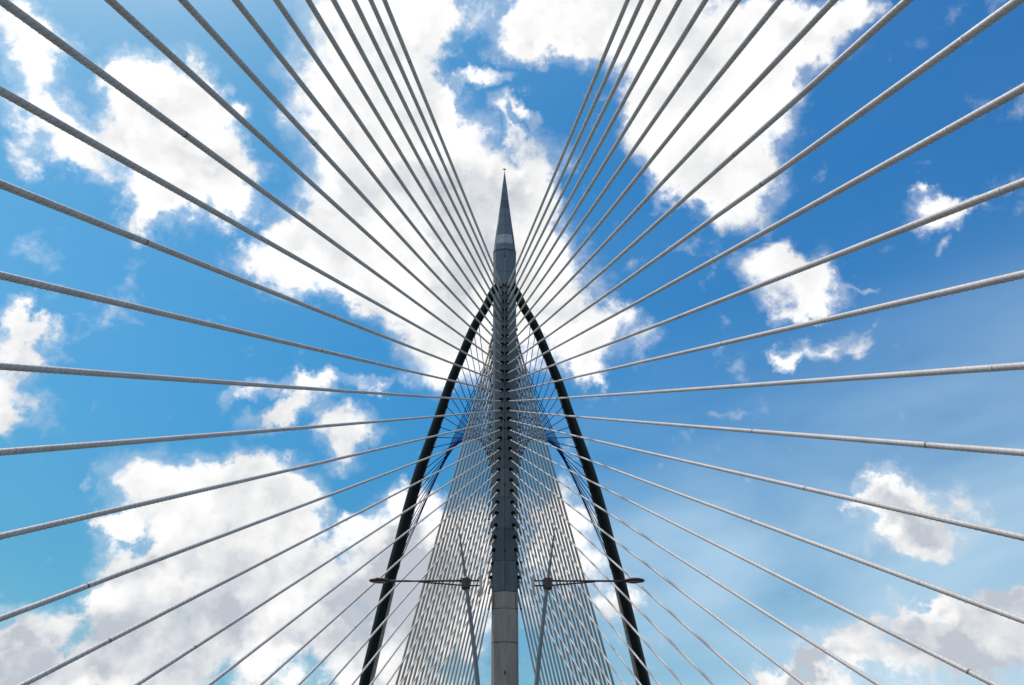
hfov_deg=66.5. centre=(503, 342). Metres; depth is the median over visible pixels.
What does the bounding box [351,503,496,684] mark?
stay cable
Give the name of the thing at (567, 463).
blue tie
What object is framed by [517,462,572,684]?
backstay cable
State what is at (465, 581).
street lamp
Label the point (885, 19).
stay cable
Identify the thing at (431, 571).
backstay cable
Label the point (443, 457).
blue tie
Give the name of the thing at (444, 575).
backstay cable
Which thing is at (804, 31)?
stay cable
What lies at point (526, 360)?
blue tie
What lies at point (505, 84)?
sky
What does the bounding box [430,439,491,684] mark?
backstay cable
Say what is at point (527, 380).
blue tie
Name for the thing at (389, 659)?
stay cable
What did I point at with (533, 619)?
backstay cable
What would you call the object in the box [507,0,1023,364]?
stay cable
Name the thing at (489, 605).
backstay cable
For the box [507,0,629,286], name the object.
stay cable
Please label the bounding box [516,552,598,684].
stay cable
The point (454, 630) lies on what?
stay cable
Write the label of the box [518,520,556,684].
backstay cable
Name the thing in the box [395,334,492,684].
backstay cable
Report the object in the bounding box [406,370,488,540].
blue tie
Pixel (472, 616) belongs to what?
backstay cable
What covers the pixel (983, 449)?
stay cable
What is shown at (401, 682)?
stay cable
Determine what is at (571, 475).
blue tie
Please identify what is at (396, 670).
stay cable
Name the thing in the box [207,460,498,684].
stay cable
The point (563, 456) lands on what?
blue tie
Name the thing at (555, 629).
stay cable
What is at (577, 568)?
backstay cable
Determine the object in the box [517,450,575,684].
backstay cable
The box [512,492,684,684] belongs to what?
stay cable
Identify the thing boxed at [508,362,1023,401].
stay cable
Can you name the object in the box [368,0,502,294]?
stay cable
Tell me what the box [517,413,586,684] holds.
backstay cable
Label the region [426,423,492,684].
backstay cable
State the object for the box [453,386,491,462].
blue tie
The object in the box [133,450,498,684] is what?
stay cable
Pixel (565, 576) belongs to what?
backstay cable
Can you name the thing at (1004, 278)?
stay cable
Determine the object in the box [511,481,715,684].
stay cable
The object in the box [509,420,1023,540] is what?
stay cable
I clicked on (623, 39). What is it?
stay cable
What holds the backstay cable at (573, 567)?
attached to the bridge pylon
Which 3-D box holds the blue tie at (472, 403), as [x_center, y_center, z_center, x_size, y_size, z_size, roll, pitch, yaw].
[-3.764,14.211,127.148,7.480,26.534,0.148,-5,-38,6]
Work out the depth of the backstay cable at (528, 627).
104.50 m
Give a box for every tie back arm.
[359,283,500,684]
[508,283,650,684]
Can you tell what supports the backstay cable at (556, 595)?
attached to the bridge pylon
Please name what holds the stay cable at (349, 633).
attached to the bridge pylon
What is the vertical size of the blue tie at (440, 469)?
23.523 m
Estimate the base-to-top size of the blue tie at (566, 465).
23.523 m
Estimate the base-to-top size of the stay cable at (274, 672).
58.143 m
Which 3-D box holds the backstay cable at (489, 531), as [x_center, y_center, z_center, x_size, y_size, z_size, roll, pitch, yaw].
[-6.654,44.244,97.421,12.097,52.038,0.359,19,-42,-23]
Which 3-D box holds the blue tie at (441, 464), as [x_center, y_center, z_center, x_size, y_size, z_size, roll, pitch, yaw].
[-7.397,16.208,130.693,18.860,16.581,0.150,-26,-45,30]
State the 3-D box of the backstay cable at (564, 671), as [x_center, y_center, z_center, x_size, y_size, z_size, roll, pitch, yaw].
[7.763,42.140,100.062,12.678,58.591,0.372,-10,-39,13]
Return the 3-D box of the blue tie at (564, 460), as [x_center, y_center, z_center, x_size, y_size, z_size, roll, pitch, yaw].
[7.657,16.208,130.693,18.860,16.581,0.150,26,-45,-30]
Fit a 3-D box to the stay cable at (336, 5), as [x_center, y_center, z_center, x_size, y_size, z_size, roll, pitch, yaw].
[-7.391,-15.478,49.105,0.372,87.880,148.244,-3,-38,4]
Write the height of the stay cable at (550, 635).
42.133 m
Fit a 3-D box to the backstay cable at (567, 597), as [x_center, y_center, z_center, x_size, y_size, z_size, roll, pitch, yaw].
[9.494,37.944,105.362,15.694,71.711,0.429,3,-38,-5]
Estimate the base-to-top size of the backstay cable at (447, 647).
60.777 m
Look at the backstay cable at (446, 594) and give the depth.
111.03 m
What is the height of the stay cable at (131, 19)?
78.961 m
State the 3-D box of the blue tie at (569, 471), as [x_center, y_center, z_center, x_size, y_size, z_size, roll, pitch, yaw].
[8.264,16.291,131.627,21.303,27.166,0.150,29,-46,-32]
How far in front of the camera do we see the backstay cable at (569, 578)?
112.99 m
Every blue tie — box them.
[400,347,491,561]
[403,353,492,551]
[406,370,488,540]
[409,375,489,528]
[411,379,491,520]
[414,386,492,509]
[417,397,489,498]
[420,402,491,488]
[423,413,488,477]
[426,419,489,467]
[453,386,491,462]
[457,376,487,455]
[462,368,489,459]
[466,357,491,461]
[470,346,491,451]
[474,335,489,432]
[479,328,491,426]
[517,325,530,436]
[517,336,534,448]
[517,356,543,461]
[518,346,539,451]
[518,349,609,563]
[518,368,547,464]
[518,381,597,519]
[519,374,600,530]
[519,397,592,498]
[520,377,551,459]
[521,371,603,541]
[521,393,595,509]
[521,414,585,477]
[522,408,589,488]
[522,421,582,467]
[523,368,606,552]
[526,386,555,445]
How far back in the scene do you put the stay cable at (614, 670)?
77.09 m
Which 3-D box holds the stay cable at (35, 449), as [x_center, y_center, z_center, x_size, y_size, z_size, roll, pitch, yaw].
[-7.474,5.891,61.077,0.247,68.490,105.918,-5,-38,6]
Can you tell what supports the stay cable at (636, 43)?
attached to the bridge pylon
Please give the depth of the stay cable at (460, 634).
91.71 m
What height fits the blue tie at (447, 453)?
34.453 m
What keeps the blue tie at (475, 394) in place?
attached to the bridge pylon
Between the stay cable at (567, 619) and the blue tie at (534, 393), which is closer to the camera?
the stay cable at (567, 619)
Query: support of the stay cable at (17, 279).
attached to the bridge pylon
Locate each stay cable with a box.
[0,0,501,364]
[0,85,501,373]
[0,179,501,382]
[0,271,501,391]
[0,362,500,401]
[0,410,500,455]
[0,420,500,539]
[0,430,499,621]
[17,439,499,684]
[104,0,501,355]
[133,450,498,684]
[178,0,501,346]
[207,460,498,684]
[232,0,501,337]
[259,471,498,684]
[273,0,501,328]
[297,481,497,684]
[305,0,501,320]
[327,492,497,684]
[331,0,502,311]
[351,0,502,303]
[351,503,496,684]
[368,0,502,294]
[370,515,495,684]
[382,0,502,286]
[386,527,495,684]
[399,539,494,684]
[411,552,493,684]
[422,566,492,684]
[431,579,490,684]
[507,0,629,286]
[507,0,643,294]
[507,0,660,303]
[507,0,681,311]
[507,0,707,320]
[507,0,740,328]
[507,0,783,337]
[507,0,837,346]
[507,0,912,354]
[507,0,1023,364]
[507,83,1023,373]
[507,178,1023,382]
[508,270,1023,391]
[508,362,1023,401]
[508,410,1023,455]
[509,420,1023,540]
[509,430,1023,623]
[510,439,1000,684]
[510,450,882,684]
[510,460,807,684]
[511,471,754,684]
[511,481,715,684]
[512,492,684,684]
[512,504,660,684]
[513,514,641,684]
[514,526,624,684]
[515,539,611,684]
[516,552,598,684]
[517,565,588,684]
[518,580,578,684]
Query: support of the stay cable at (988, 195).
attached to the bridge pylon
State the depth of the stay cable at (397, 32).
63.37 m
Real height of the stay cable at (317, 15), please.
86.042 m
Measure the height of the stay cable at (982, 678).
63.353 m
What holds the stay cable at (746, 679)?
attached to the bridge pylon
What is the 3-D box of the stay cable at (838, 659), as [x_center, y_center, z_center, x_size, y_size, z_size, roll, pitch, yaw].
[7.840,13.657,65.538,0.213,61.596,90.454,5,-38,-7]
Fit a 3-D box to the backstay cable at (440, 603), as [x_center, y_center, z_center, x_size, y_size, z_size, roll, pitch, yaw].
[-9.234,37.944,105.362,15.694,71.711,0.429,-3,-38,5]
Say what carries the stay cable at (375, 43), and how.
attached to the bridge pylon
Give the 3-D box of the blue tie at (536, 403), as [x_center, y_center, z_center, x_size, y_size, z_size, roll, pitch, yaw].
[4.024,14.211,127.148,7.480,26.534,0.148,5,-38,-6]
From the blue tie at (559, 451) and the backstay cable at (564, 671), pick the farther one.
the blue tie at (559, 451)
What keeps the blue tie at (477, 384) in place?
attached to the bridge pylon
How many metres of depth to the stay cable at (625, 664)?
73.50 m
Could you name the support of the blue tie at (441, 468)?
attached to the bridge pylon
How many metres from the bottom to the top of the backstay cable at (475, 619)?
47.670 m
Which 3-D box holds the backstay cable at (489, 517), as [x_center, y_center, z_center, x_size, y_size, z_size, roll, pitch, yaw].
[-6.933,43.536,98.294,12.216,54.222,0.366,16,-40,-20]
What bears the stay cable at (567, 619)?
attached to the bridge pylon
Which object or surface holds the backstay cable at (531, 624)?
attached to the bridge pylon
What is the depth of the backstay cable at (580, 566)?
115.68 m
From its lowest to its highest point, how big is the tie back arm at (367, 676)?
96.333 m
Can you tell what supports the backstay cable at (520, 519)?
attached to the bridge pylon
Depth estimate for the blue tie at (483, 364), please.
132.87 m
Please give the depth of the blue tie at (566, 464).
130.43 m
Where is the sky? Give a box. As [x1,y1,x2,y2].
[0,0,1023,684]
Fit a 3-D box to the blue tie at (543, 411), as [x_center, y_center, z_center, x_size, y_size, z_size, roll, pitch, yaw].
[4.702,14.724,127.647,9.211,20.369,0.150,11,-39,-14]
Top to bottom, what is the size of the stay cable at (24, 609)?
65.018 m
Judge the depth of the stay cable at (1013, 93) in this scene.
24.23 m
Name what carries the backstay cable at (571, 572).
attached to the bridge pylon
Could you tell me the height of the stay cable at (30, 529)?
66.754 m
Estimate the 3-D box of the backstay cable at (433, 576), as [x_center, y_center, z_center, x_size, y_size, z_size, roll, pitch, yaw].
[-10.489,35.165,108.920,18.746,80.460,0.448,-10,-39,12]
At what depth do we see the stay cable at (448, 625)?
84.73 m
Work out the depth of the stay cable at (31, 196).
24.80 m
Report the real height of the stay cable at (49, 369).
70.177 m
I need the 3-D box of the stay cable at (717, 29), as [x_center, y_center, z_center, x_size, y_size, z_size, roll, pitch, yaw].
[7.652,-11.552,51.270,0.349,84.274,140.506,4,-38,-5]
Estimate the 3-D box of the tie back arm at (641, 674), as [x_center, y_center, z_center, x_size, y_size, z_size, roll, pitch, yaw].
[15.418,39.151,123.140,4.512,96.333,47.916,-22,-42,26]
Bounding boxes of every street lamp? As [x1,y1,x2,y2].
[369,525,481,684]
[531,522,644,684]
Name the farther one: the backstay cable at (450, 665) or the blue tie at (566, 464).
the blue tie at (566, 464)
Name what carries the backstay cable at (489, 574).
attached to the bridge pylon
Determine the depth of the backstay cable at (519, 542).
104.97 m
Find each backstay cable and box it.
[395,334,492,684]
[399,344,492,684]
[403,355,492,684]
[407,366,492,684]
[411,377,492,683]
[415,388,492,684]
[418,399,492,684]
[423,412,492,683]
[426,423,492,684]
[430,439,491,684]
[433,452,491,684]
[437,464,491,684]
[441,478,491,684]
[445,491,491,684]
[449,504,491,684]
[452,518,491,684]
[456,533,491,684]
[460,546,491,684]
[464,561,491,684]
[468,581,491,684]
[471,591,491,684]
[516,332,614,684]
[516,343,609,684]
[516,353,606,684]
[517,369,602,684]
[517,379,598,684]
[517,390,594,684]
[517,402,591,684]
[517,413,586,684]
[517,425,583,684]
[517,437,579,684]
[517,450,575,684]
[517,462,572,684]
[517,475,568,684]
[517,489,564,684]
[517,502,560,684]
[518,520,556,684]
[518,534,553,684]
[518,548,549,684]
[518,565,545,684]
[518,581,541,684]
[518,593,534,674]
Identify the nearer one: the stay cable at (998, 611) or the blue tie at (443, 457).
the stay cable at (998, 611)
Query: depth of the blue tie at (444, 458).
132.51 m
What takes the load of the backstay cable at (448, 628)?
attached to the bridge pylon
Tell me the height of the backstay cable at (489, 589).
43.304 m
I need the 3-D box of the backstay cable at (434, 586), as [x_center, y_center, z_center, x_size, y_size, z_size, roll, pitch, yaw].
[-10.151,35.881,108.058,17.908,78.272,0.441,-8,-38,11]
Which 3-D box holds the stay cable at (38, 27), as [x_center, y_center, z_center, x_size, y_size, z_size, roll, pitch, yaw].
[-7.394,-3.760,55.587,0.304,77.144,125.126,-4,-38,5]
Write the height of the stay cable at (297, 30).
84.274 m
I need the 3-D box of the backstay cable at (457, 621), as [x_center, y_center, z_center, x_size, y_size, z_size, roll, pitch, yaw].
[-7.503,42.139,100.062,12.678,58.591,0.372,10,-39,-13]
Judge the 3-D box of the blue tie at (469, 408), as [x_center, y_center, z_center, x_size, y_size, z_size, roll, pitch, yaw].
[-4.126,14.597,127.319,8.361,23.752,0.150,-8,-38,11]
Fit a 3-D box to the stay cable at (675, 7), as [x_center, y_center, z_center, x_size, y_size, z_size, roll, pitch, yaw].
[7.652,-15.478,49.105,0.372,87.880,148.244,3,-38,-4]
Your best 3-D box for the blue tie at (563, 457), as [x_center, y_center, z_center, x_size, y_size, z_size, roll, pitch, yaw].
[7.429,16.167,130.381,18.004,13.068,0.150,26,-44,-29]
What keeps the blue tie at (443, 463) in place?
attached to the bridge pylon
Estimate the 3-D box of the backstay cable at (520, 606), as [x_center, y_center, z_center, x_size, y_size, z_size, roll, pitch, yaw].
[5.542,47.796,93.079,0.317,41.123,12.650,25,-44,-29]
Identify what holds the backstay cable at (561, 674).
attached to the bridge pylon
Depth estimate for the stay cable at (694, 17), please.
47.42 m
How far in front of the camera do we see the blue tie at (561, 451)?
130.68 m
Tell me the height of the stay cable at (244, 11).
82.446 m
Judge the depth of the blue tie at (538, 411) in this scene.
131.04 m
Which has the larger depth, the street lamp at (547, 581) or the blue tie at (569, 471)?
the blue tie at (569, 471)
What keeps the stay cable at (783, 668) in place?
attached to the bridge pylon
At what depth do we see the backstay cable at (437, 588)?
113.05 m
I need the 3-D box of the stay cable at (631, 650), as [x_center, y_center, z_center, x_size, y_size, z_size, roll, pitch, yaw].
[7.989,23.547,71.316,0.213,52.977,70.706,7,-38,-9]
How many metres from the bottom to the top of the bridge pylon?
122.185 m
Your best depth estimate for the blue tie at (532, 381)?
132.41 m
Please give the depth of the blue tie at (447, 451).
130.75 m
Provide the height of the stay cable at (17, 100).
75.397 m
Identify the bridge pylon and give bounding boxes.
[489,168,519,684]
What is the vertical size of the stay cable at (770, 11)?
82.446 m
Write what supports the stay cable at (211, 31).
attached to the bridge pylon
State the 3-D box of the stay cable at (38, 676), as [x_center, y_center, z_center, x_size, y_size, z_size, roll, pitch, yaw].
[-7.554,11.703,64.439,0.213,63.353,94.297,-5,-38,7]
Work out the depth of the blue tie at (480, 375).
132.95 m
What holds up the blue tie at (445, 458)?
attached to the bridge pylon
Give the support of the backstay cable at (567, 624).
attached to the bridge pylon
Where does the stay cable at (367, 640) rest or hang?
attached to the bridge pylon

